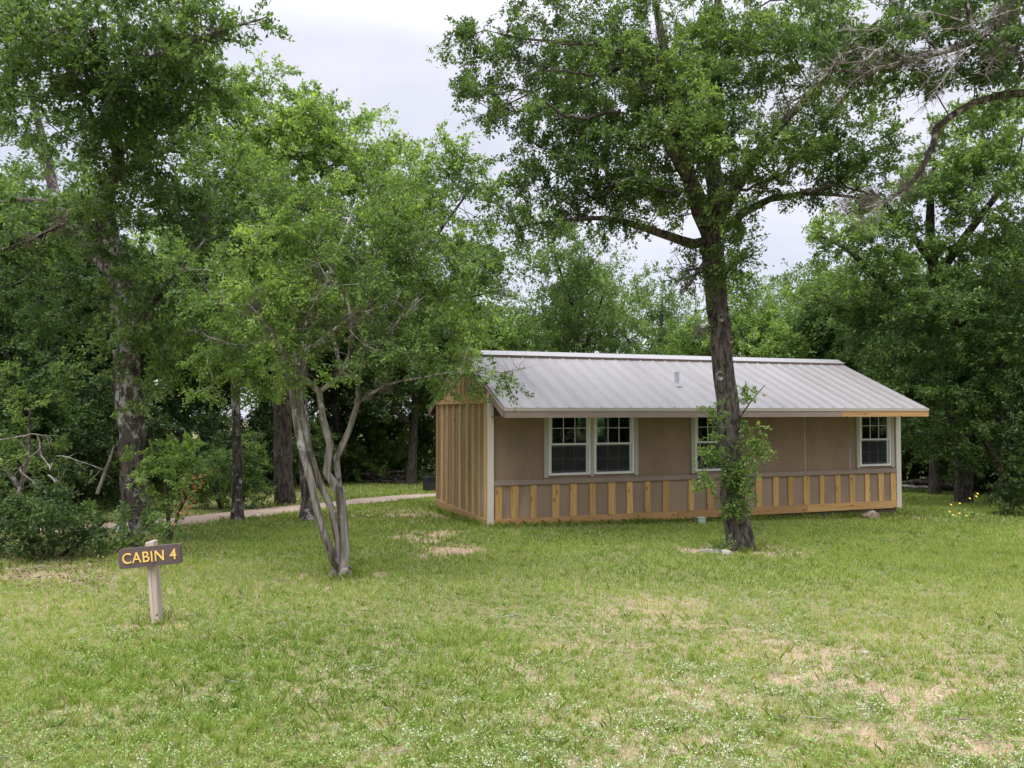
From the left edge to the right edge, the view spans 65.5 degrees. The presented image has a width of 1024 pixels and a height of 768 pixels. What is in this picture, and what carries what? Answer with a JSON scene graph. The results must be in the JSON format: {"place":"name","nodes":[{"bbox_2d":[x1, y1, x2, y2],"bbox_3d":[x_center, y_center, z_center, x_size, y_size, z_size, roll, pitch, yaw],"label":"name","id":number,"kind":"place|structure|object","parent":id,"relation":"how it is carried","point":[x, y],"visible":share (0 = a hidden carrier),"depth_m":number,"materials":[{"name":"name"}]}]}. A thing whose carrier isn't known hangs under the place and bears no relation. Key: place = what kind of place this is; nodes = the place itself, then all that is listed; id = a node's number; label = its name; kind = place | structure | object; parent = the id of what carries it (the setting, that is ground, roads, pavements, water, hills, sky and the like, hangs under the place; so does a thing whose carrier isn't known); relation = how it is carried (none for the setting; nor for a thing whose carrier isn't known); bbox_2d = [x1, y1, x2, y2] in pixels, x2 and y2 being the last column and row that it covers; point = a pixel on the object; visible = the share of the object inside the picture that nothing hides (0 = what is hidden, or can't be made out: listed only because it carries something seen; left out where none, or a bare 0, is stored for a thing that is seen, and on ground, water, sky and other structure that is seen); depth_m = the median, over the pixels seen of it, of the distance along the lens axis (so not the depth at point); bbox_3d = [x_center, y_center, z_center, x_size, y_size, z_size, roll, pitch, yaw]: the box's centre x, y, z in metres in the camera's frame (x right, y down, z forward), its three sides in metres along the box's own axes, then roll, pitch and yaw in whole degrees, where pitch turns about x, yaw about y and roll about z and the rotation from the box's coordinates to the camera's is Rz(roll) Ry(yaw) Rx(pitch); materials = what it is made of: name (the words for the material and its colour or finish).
{"place":"outdoors","nodes":[
{"label":"outdoors","id":0,"kind":"place"},
{"bbox_2d":[2,494,435,532],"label":"path","id":1,"kind":"structure","parent":0,"point":[215,516],"depth_m":16.46,"materials":[{"name":"beige concrete"}]},
{"bbox_2d":[0,508,1022,767],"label":"fallen twigs","id":2,"kind":"object","parent":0,"point":[562,662],"depth_m":5.13,"materials":[{"name":"brown wood"}]},
{"bbox_2d":[0,421,1023,767],"bbox_3d":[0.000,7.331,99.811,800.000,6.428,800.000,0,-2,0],"label":"ground","id":3,"kind":"structure","parent":0,"point":[836,731],"depth_m":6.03,"materials":[{"name":"green plant"}]},
{"bbox_2d":[0,360,96,512],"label":"understory shrub","id":4,"kind":"object","parent":3,"relation":"on","point":[64,465],"visible":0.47,"depth_m":14.12,"materials":[{"name":"green plant"}]},
{"bbox_2d":[0,257,96,406],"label":"woodland tree","id":5,"kind":"object","parent":3,"relation":"on","point":[66,306],"visible":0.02,"depth_m":18.16,"materials":[{"name":"green plant"}]},
{"bbox_2d":[0,377,106,518],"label":"understory shrub","id":6,"kind":"object","parent":3,"relation":"on","point":[74,418],"visible":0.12,"depth_m":15.41,"materials":[{"name":"green plant"}]},
{"bbox_2d":[0,354,111,530],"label":"shrub","id":7,"kind":"object","parent":3,"relation":"on","point":[20,484],"visible":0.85,"depth_m":11.61,"materials":[{"name":"green plant"}]},
{"bbox_2d":[0,471,120,562],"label":"shrub","id":8,"kind":"object","parent":3,"relation":"on","point":[50,512],"visible":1,"depth_m":9.93,"materials":[{"name":"green plant"}]},
{"bbox_2d":[0,216,120,516],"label":"juniper tree","id":9,"kind":"object","parent":3,"relation":"on","point":[7,336],"visible":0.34,"depth_m":15.13,"materials":[{"name":"green plant"}]},
{"bbox_2d":[0,148,145,345],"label":"woodland tree","id":10,"kind":"object","parent":3,"relation":"on","point":[9,181],"visible":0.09,"depth_m":20.12,"materials":[{"name":"green plant"}]},
{"bbox_2d":[13,368,166,509],"bbox_3d":[-8.985,1.220,16.264,3.653,3.239,3.628,1,-2,-20],"label":"understory shrub","id":11,"kind":"object","parent":3,"relation":"on","point":[102,447],"visible":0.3,"depth_m":16.51,"materials":[{"name":"green plant"}]},
{"bbox_2d":[0,240,202,496],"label":"woodland tree","id":12,"kind":"object","parent":3,"relation":"on","point":[89,354],"visible":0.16,"depth_m":19.21,"materials":[{"name":"green plant"}]},
{"bbox_2d":[95,445,115,493],"bbox_3d":[-6.456,1.358,12.655,0.060,0.779,0.310,-2,-3,43],"label":"fallen pole","id":13,"kind":"object","parent":3,"relation":"on","point":[104,473],"visible":1,"depth_m":12.63,"materials":[{"name":"grey wood"}]},
{"bbox_2d":[33,366,195,445],"bbox_3d":[-11.069,1.203,22.124,4.717,4.081,4.749,0,-2,-4],"label":"understory shrub","id":14,"kind":"object","parent":3,"relation":"on","point":[168,408],"visible":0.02,"depth_m":21.74,"materials":[{"name":"green plant"}]},
{"bbox_2d":[75,497,190,557],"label":"shrub","id":15,"kind":"object","parent":3,"relation":"on","point":[160,529],"visible":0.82,"depth_m":10.60,"materials":[{"name":"green plant"}]},
{"bbox_2d":[0,512,266,588],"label":"leaf litter","id":16,"kind":"object","parent":3,"relation":"on","point":[20,570],"visible":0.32,"depth_m":9.72,"materials":[{"name":"brown plant"}]},
{"bbox_2d":[64,393,208,505],"bbox_3d":[-9.344,1.576,19.080,3.470,2.842,3.447,2,-3,-40],"label":"understory shrub","id":17,"kind":"object","parent":3,"relation":"on","point":[158,422],"visible":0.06,"depth_m":18.58,"materials":[{"name":"green plant"}]},
{"bbox_2d":[0,0,295,533],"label":"oak tree","id":18,"kind":"object","parent":3,"relation":"on","point":[149,111],"visible":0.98,"depth_m":11.56,"materials":[{"name":"green plant"}]},
{"bbox_2d":[70,213,229,409],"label":"woodland tree","id":19,"kind":"object","parent":3,"relation":"on","point":[157,240],"depth_m":26.90,"materials":[{"name":"green plant"}]},
{"bbox_2d":[118,540,182,624],"bbox_3d":[-3.005,1.734,6.652,0.536,0.842,0.134,0,-2,3],"label":"cabin sign","id":20,"kind":"object","parent":3,"relation":"on","point":[152,556],"visible":0.95,"depth_m":6.61,"materials":[{"name":"brown paint"}]},
{"bbox_2d":[119,430,212,540],"bbox_3d":[-5.092,1.550,11.913,1.490,1.730,1.206,0,-2,0],"label":"shrub","id":21,"kind":"object","parent":3,"relation":"on","point":[183,450],"visible":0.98,"depth_m":11.79,"materials":[{"name":"green plant"}]},
{"bbox_2d":[69,218,278,490],"bbox_3d":[-9.109,-1.036,22.480,5.665,8.302,7.160,0,-2,8],"label":"woodland tree","id":22,"kind":"object","parent":3,"relation":"on","point":[158,250],"visible":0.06,"depth_m":21.75,"materials":[{"name":"green plant"}]},
{"bbox_2d":[146,389,265,491],"bbox_3d":[-8.290,1.629,21.112,3.447,3.046,3.470,1,-2,-16],"label":"understory shrub","id":23,"kind":"object","parent":3,"relation":"on","point":[204,434],"visible":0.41,"depth_m":20.98,"materials":[{"name":"green plant"}]},
{"bbox_2d":[139,284,305,521],"bbox_3d":[-5.092,0.364,14.146,3.016,4.448,2.212,0,-2,0],"label":"elm tree","id":24,"kind":"object","parent":3,"relation":"on","point":[238,381],"visible":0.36,"depth_m":14.04,"materials":[{"name":"green plant"}]},
{"bbox_2d":[176,431,277,509],"bbox_3d":[-6.129,1.903,17.081,2.144,1.787,2.151,1,-2,-29],"label":"understory shrub","id":25,"kind":"object","parent":3,"relation":"on","point":[219,478],"visible":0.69,"depth_m":16.99,"materials":[{"name":"green plant"}]},
{"bbox_2d":[139,285,322,457],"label":"woodland tree","id":26,"kind":"object","parent":3,"relation":"on","point":[225,388],"visible":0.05,"depth_m":24.24,"materials":[{"name":"green plant"}]},
{"bbox_2d":[200,399,324,485],"bbox_3d":[-7.150,1.846,23.483,3.628,2.964,3.653,-1,-2,36],"label":"understory shrub","id":27,"kind":"object","parent":3,"relation":"on","point":[264,417],"visible":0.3,"depth_m":23.37,"materials":[{"name":"green plant"}]},
{"bbox_2d":[137,42,437,505],"bbox_3d":[-4.858,-2.509,17.187,6.564,10.638,4.330,0,-2,0],"label":"oak tree","id":28,"kind":"object","parent":3,"relation":"on","point":[295,128],"visible":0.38,"depth_m":16.82,"materials":[{"name":"green plant"}]},
{"bbox_2d":[241,362,348,476],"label":"woodland tree","id":29,"kind":"object","parent":3,"relation":"on","point":[307,405],"depth_m":30.42,"materials":[{"name":"green plant"}]},
{"bbox_2d":[248,403,347,484],"bbox_3d":[-7.034,1.809,25.668,3.457,3.192,3.469,1,-2,-26],"label":"understory shrub","id":30,"kind":"object","parent":3,"relation":"on","point":[321,445],"visible":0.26,"depth_m":25.02,"materials":[{"name":"green plant"}]},
{"bbox_2d":[225,233,384,482],"bbox_3d":[-8.335,-1.149,25.789,7.913,9.025,6.261,-1,-2,27],"label":"woodland tree","id":31,"kind":"object","parent":3,"relation":"on","point":[343,344],"visible":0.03,"depth_m":25.78,"materials":[{"name":"green plant"}]},
{"bbox_2d":[261,286,402,482],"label":"woodland tree","id":32,"kind":"object","parent":3,"relation":"on","point":[331,396],"visible":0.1,"depth_m":27.18,"materials":[{"name":"green plant"}]},
{"bbox_2d":[144,159,534,579],"bbox_3d":[-1.888,-0.231,9.049,4.374,5.022,2.480,0,-2,0],"label":"gnarled tree","id":33,"kind":"object","parent":3,"relation":"on","point":[398,221],"visible":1,"depth_m":8.79,"materials":[{"name":"green plant"}]},
{"bbox_2d":[293,404,386,481],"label":"understory shrub","id":34,"kind":"object","parent":3,"relation":"on","point":[353,445],"visible":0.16,"depth_m":27.47,"materials":[{"name":"green plant"}]},
{"bbox_2d":[310,265,394,476],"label":"woodland tree","id":35,"kind":"object","parent":3,"relation":"on","point":[368,376],"depth_m":29.82,"materials":[{"name":"green plant"}]},
{"bbox_2d":[316,403,394,475],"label":"understory shrub","id":36,"kind":"object","parent":3,"relation":"on","point":[361,433],"visible":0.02,"depth_m":30.66,"materials":[{"name":"green plant"}]},
{"bbox_2d":[360,477,383,482],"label":"fallen log","id":37,"kind":"object","parent":3,"relation":"on","point":[374,480],"visible":0.95,"depth_m":26.96,"materials":[{"name":"wood"}]},
{"bbox_2d":[332,413,420,482],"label":"understory shrub","id":38,"kind":"object","parent":3,"relation":"on","point":[382,462],"visible":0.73,"depth_m":27.44,"materials":[{"name":"green plant"}]},
{"bbox_2d":[363,475,392,482],"bbox_3d":[-4.574,3.240,27.028,1.235,0.216,0.497,-1,-2,20],"label":"fallen log","id":39,"kind":"object","parent":3,"relation":"on","point":[366,477],"visible":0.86,"depth_m":27.12,"materials":[{"name":"wood"}]},
{"bbox_2d":[381,472,404,483],"bbox_3d":[-4.025,3.169,27.002,0.777,0.444,0.745,-2,-2,38],"label":"fallen log","id":40,"kind":"object","parent":3,"relation":"on","point":[394,481],"visible":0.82,"depth_m":26.98,"materials":[{"name":"wood"}]},
{"bbox_2d":[367,469,403,478],"bbox_3d":[-4.276,2.972,26.999,1.258,0.534,0.417,1,-2,-16],"label":"fallen log","id":41,"kind":"object","parent":40,"relation":"on","point":[394,472],"visible":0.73,"depth_m":27.12,"materials":[{"name":"grey wood"}]},
{"bbox_2d":[294,119,518,521],"bbox_3d":[-1.894,-1.146,14.529,4.393,7.581,2.806,-1,-2,30],"label":"elm tree","id":42,"kind":"object","parent":3,"relation":"on","point":[455,164],"visible":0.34,"depth_m":14.20,"materials":[{"name":"green plant"}]},
{"bbox_2d":[378,403,435,476],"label":"understory shrub","id":43,"kind":"object","parent":3,"relation":"on","point":[419,467],"visible":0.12,"depth_m":30.18,"materials":[{"name":"green plant"}]},
{"bbox_2d":[380,398,435,479],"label":"understory shrub","id":44,"kind":"object","parent":3,"relation":"on","point":[430,429],"visible":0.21,"depth_m":29.07,"materials":[{"name":"green plant"}]},
{"bbox_2d":[331,290,510,484],"bbox_3d":[-3.265,0.032,26.922,5.677,6.875,5.326,-1,-2,35],"label":"woodland tree","id":45,"kind":"object","parent":3,"relation":"on","point":[378,405],"visible":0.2,"depth_m":26.14,"materials":[{"name":"green plant"}]},
{"bbox_2d":[423,476,435,490],"bbox_3d":[-2.149,2.960,23.508,0.980,0.512,0.720,0,-2,-11],"label":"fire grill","id":46,"kind":"object","parent":3,"relation":"on","point":[429,483],"visible":0.3,"depth_m":23.30,"materials":[{"name":"metal"}]},
{"bbox_2d":[399,270,563,418],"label":"woodland tree","id":47,"kind":"object","parent":3,"relation":"on","point":[515,336],"visible":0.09,"depth_m":28.70,"materials":[{"name":"green plant"}]},
{"bbox_2d":[485,286,588,351],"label":"woodland tree","id":48,"kind":"object","parent":3,"relation":"on","point":[511,303],"visible":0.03,"depth_m":33.07,"materials":[{"name":"green plant"}]},
{"bbox_2d":[66,282,1017,474],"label":"woods","id":49,"kind":"object","parent":3,"relation":"on","point":[241,404],"depth_m":37.36,"materials":[{"name":"green plant"}]},
{"bbox_2d":[102,563,1023,767],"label":"white wildflowers","id":50,"kind":"object","parent":3,"relation":"on","point":[757,743],"visible":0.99,"depth_m":4.53,"materials":[{"name":"white plant"}]},
{"bbox_2d":[496,202,684,435],"bbox_3d":[2.933,-1.507,30.791,7.588,10.709,8.000,0,-2,-5],"label":"woodland tree","id":51,"kind":"object","parent":3,"relation":"on","point":[570,285],"visible":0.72,"depth_m":29.98,"materials":[{"name":"green plant"}]},
{"bbox_2d":[597,418,603,437],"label":"understory shrub","id":52,"kind":"object","parent":3,"relation":"on","point":[601,431],"depth_m":42.69,"materials":[{"name":"green plant"}]},
{"bbox_2d":[573,257,702,354],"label":"woodland tree","id":53,"kind":"object","parent":3,"relation":"on","point":[666,328],"visible":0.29,"depth_m":38.18,"materials":[{"name":"green plant"}]},
{"bbox_2d":[426,0,923,551],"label":"elm tree","id":54,"kind":"object","parent":3,"relation":"on","point":[688,130],"visible":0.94,"depth_m":11.24,"materials":[{"name":"green plant"}]},
{"bbox_2d":[429,350,928,526],"bbox_3d":[3.408,1.227,17.644,9.570,3.742,5.288,1,-2,-20],"label":"cabin","id":55,"kind":"object","parent":3,"relation":"on","point":[834,436],"visible":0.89,"depth_m":15.79,"materials":[{"name":"beige paint"}]},
{"bbox_2d":[544,418,593,477],"bbox_3d":[1.046,1.060,14.883,1.001,1.350,0.125,1,-2,-20],"label":"window","id":56,"kind":"structure","parent":55,"relation":"in","point":[563,458],"depth_m":14.85,"materials":[{"name":"white plastic"}]},
{"bbox_2d":[577,418,608,442],"bbox_3d":[1.905,1.199,19.028,1.020,1.350,0.125,1,-2,-20],"label":"window","id":57,"kind":"structure","parent":55,"relation":"in","point":[580,439],"depth_m":19.10,"materials":[{"name":"white plastic"}]},
{"bbox_2d":[594,418,638,474],"bbox_3d":[1.967,1.071,15.212,0.943,1.350,0.125,1,-2,-20],"label":"window","id":58,"kind":"structure","parent":55,"relation":"in","point":[614,457],"depth_m":15.21,"materials":[{"name":"white plastic"}]},
{"bbox_2d":[690,417,720,472],"bbox_3d":[4.007,1.096,15.942,1.030,1.350,0.125,1,-2,-20],"label":"window","id":59,"kind":"structure","parent":55,"relation":"in","point":[693,420],"depth_m":15.76,"materials":[{"name":"white plastic"}]},
{"bbox_2d":[855,417,894,467],"bbox_3d":[7.868,1.142,17.322,1.030,1.350,0.125,1,-2,-20],"label":"window","id":60,"kind":"structure","parent":55,"relation":"in","point":[874,435],"depth_m":17.31,"materials":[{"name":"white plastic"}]},
{"bbox_2d":[697,517,705,523],"bbox_3d":[3.630,2.643,15.270,0.156,0.172,0.124,0,-2,0],"label":"utility box","id":61,"kind":"object","parent":3,"relation":"on","point":[701,519],"visible":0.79,"depth_m":15.22,"materials":[{"name":"green plastic"}]},
{"bbox_2d":[698,549,721,553],"bbox_3d":[2.884,2.393,11.377,0.438,0.081,0.199,0,-2,0],"label":"rock","id":62,"kind":"object","parent":3,"relation":"on","point":[709,550],"visible":0.52,"depth_m":11.32,"materials":[{"name":"stone"}]},
{"bbox_2d":[721,549,730,555],"bbox_3d":[2.998,2.370,11.170,0.150,0.108,0.152,0,-2,0],"label":"rock","id":63,"kind":"object","parent":3,"relation":"on","point":[725,551],"visible":0.67,"depth_m":11.12,"materials":[{"name":"stone"}]},
{"bbox_2d":[662,266,834,358],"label":"woodland tree","id":64,"kind":"object","parent":3,"relation":"on","point":[764,343],"visible":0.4,"depth_m":29.04,"materials":[{"name":"green plant"}]},
{"bbox_2d":[750,246,862,360],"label":"woodland tree","id":65,"kind":"object","parent":3,"relation":"on","point":[785,280],"visible":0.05,"depth_m":33.44,"materials":[{"name":"green plant"}]},
{"bbox_2d":[774,233,924,378],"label":"woodland tree","id":66,"kind":"object","parent":3,"relation":"on","point":[809,315],"visible":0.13,"depth_m":28.44,"materials":[{"name":"green plant"}]},
{"bbox_2d":[804,304,927,480],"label":"woodland tree","id":67,"kind":"object","parent":3,"relation":"on","point":[816,349],"visible":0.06,"depth_m":28.09,"materials":[{"name":"green plant"}]},
{"bbox_2d":[861,510,879,518],"bbox_3d":[7.509,2.742,16.656,0.360,0.205,0.237,0,-2,0],"label":"rock","id":68,"kind":"object","parent":3,"relation":"on","point":[870,514],"visible":0.8,"depth_m":16.58,"materials":[{"name":"brown stone"}]},
{"bbox_2d":[743,0,1023,249],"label":"oak tree","id":69,"kind":"object","parent":3,"relation":"on","point":[997,51],"visible":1,"depth_m":8.79,"materials":[{"name":"green plant"}]},
{"bbox_2d":[769,80,1023,502],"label":"oak tree","id":70,"kind":"object","parent":3,"relation":"on","point":[940,326],"visible":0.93,"depth_m":19.51,"materials":[{"name":"green plant"}]},
{"bbox_2d":[902,481,927,488],"bbox_3d":[12.454,3.350,25.459,2.133,0.543,0.270,-1,-2,26],"label":"fallen log","id":71,"kind":"object","parent":3,"relation":"on","point":[913,486],"visible":0.25,"depth_m":25.27,"materials":[{"name":"grey wood"}]},
{"bbox_2d":[845,309,997,494],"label":"woodland tree","id":72,"kind":"object","parent":3,"relation":"on","point":[934,488],"visible":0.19,"depth_m":24.40,"materials":[{"name":"green plant"}]},
{"bbox_2d":[901,419,951,480],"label":"understory shrub","id":73,"kind":"object","parent":3,"relation":"on","point":[906,459],"visible":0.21,"depth_m":29.21,"materials":[{"name":"green plant"}]},
{"bbox_2d":[902,480,954,486],"bbox_3d":[13.183,3.084,25.601,2.083,0.602,0.467,-1,-2,27],"label":"fallen log","id":74,"kind":"object","parent":3,"relation":"on","point":[907,482],"visible":0.49,"depth_m":25.56,"materials":[{"name":"grey wood"}]},
{"bbox_2d":[903,426,972,478],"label":"understory shrub","id":75,"kind":"object","parent":3,"relation":"on","point":[923,475],"visible":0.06,"depth_m":29.08,"materials":[{"name":"green plant"}]},
{"bbox_2d":[921,478,954,484],"bbox_3d":[14.137,2.952,25.852,1.534,0.730,0.204,-1,-2,25],"label":"fallen log","id":76,"kind":"object","parent":3,"relation":"on","point":[943,481],"visible":0.12,"depth_m":25.87,"materials":[{"name":"grey wood"}]},
{"bbox_2d":[940,511,956,519],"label":"yellow flower","id":77,"kind":"object","parent":3,"relation":"on","point":[949,516],"visible":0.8,"depth_m":16.59,"materials":[{"name":"green plant"}]},
{"bbox_2d":[947,512,968,520],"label":"yellow flower","id":78,"kind":"object","parent":3,"relation":"on","point":[959,517],"visible":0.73,"depth_m":16.37,"materials":[{"name":"green plant"}]},
{"bbox_2d":[899,232,1017,437],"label":"woodland tree","id":79,"kind":"object","parent":3,"relation":"on","point":[923,267],"visible":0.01,"depth_m":26.98,"materials":[{"name":"green plant"}]},
{"bbox_2d":[950,502,969,518],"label":"yellow flower","id":80,"kind":"object","parent":3,"relation":"on","point":[962,514],"visible":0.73,"depth_m":16.80,"materials":[{"name":"green plant"}]},
{"bbox_2d":[940,478,980,490],"bbox_3d":[14.649,3.275,26.161,1.665,0.536,0.440,-1,-2,26],"label":"fallen log","id":81,"kind":"object","parent":3,"relation":"on","point":[947,488],"visible":0.25,"depth_m":26.09,"materials":[{"name":"green wood"}]},
{"bbox_2d":[962,493,981,517],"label":"yellow flower","id":82,"kind":"object","parent":3,"relation":"on","point":[974,512],"visible":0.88,"depth_m":17.01,"materials":[{"name":"green plant"}]},
{"bbox_2d":[928,432,1017,492],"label":"understory shrub","id":83,"kind":"object","parent":3,"relation":"on","point":[944,465],"visible":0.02,"depth_m":25.79,"materials":[{"name":"green plant"}]},
{"bbox_2d":[923,242,1023,405],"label":"woodland tree","id":84,"kind":"object","parent":3,"relation":"on","point":[983,294],"visible":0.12,"depth_m":23.30,"materials":[{"name":"green plant"}]},
{"bbox_2d":[930,343,1023,503],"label":"leaning tree","id":85,"kind":"object","parent":3,"relation":"on","point":[977,384],"visible":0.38,"depth_m":20.23,"materials":[{"name":"green plant"}]},
{"bbox_2d":[952,413,1020,490],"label":"understory shrub","id":86,"kind":"object","parent":3,"relation":"on","point":[985,473],"visible":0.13,"depth_m":24.88,"materials":[{"name":"green plant"}]},
{"bbox_2d":[973,428,1023,489],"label":"understory shrub","id":87,"kind":"object","parent":3,"relation":"on","point":[997,450],"visible":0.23,"depth_m":21.00,"materials":[{"name":"green plant"}]},
{"bbox_2d":[981,314,1023,515],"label":"juniper tree","id":88,"kind":"object","parent":3,"relation":"on","point":[1016,378],"visible":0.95,"depth_m":17.77,"materials":[{"name":"green plant"}]},
{"bbox_2d":[982,375,1023,420],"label":"woodland tree","id":89,"kind":"object","parent":3,"relation":"on","point":[1004,411],"visible":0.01,"depth_m":30.08,"materials":[{"name":"green plant"}]},
{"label":"fallen log","id":90,"kind":"object","parent":3,"relation":"on","visible":0},
{"bbox_2d":[390,469,404,479],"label":"fallen log","id":91,"kind":"object","parent":90,"relation":"on","point":[402,475],"visible":0.41,"depth_m":27.30,"materials":[{"name":"wood"}]},
{"bbox_2d":[0,0,1023,420],"label":"sky","id":92,"kind":"structure","parent":0,"point":[375,53],"materials":[{"name":"white"}]},
{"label":"fallen log","id":93,"kind":"object","parent":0,"visible":0},
{"bbox_2d":[903,475,951,480],"bbox_3d":[13.701,2.924,26.046,1.883,0.813,0.418,0,-2,-6],"label":"fallen log","id":94,"kind":"object","parent":93,"relation":"on","point":[926,479],"visible":0.1,"depth_m":26.05,"materials":[{"name":"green wood"}]}
]}

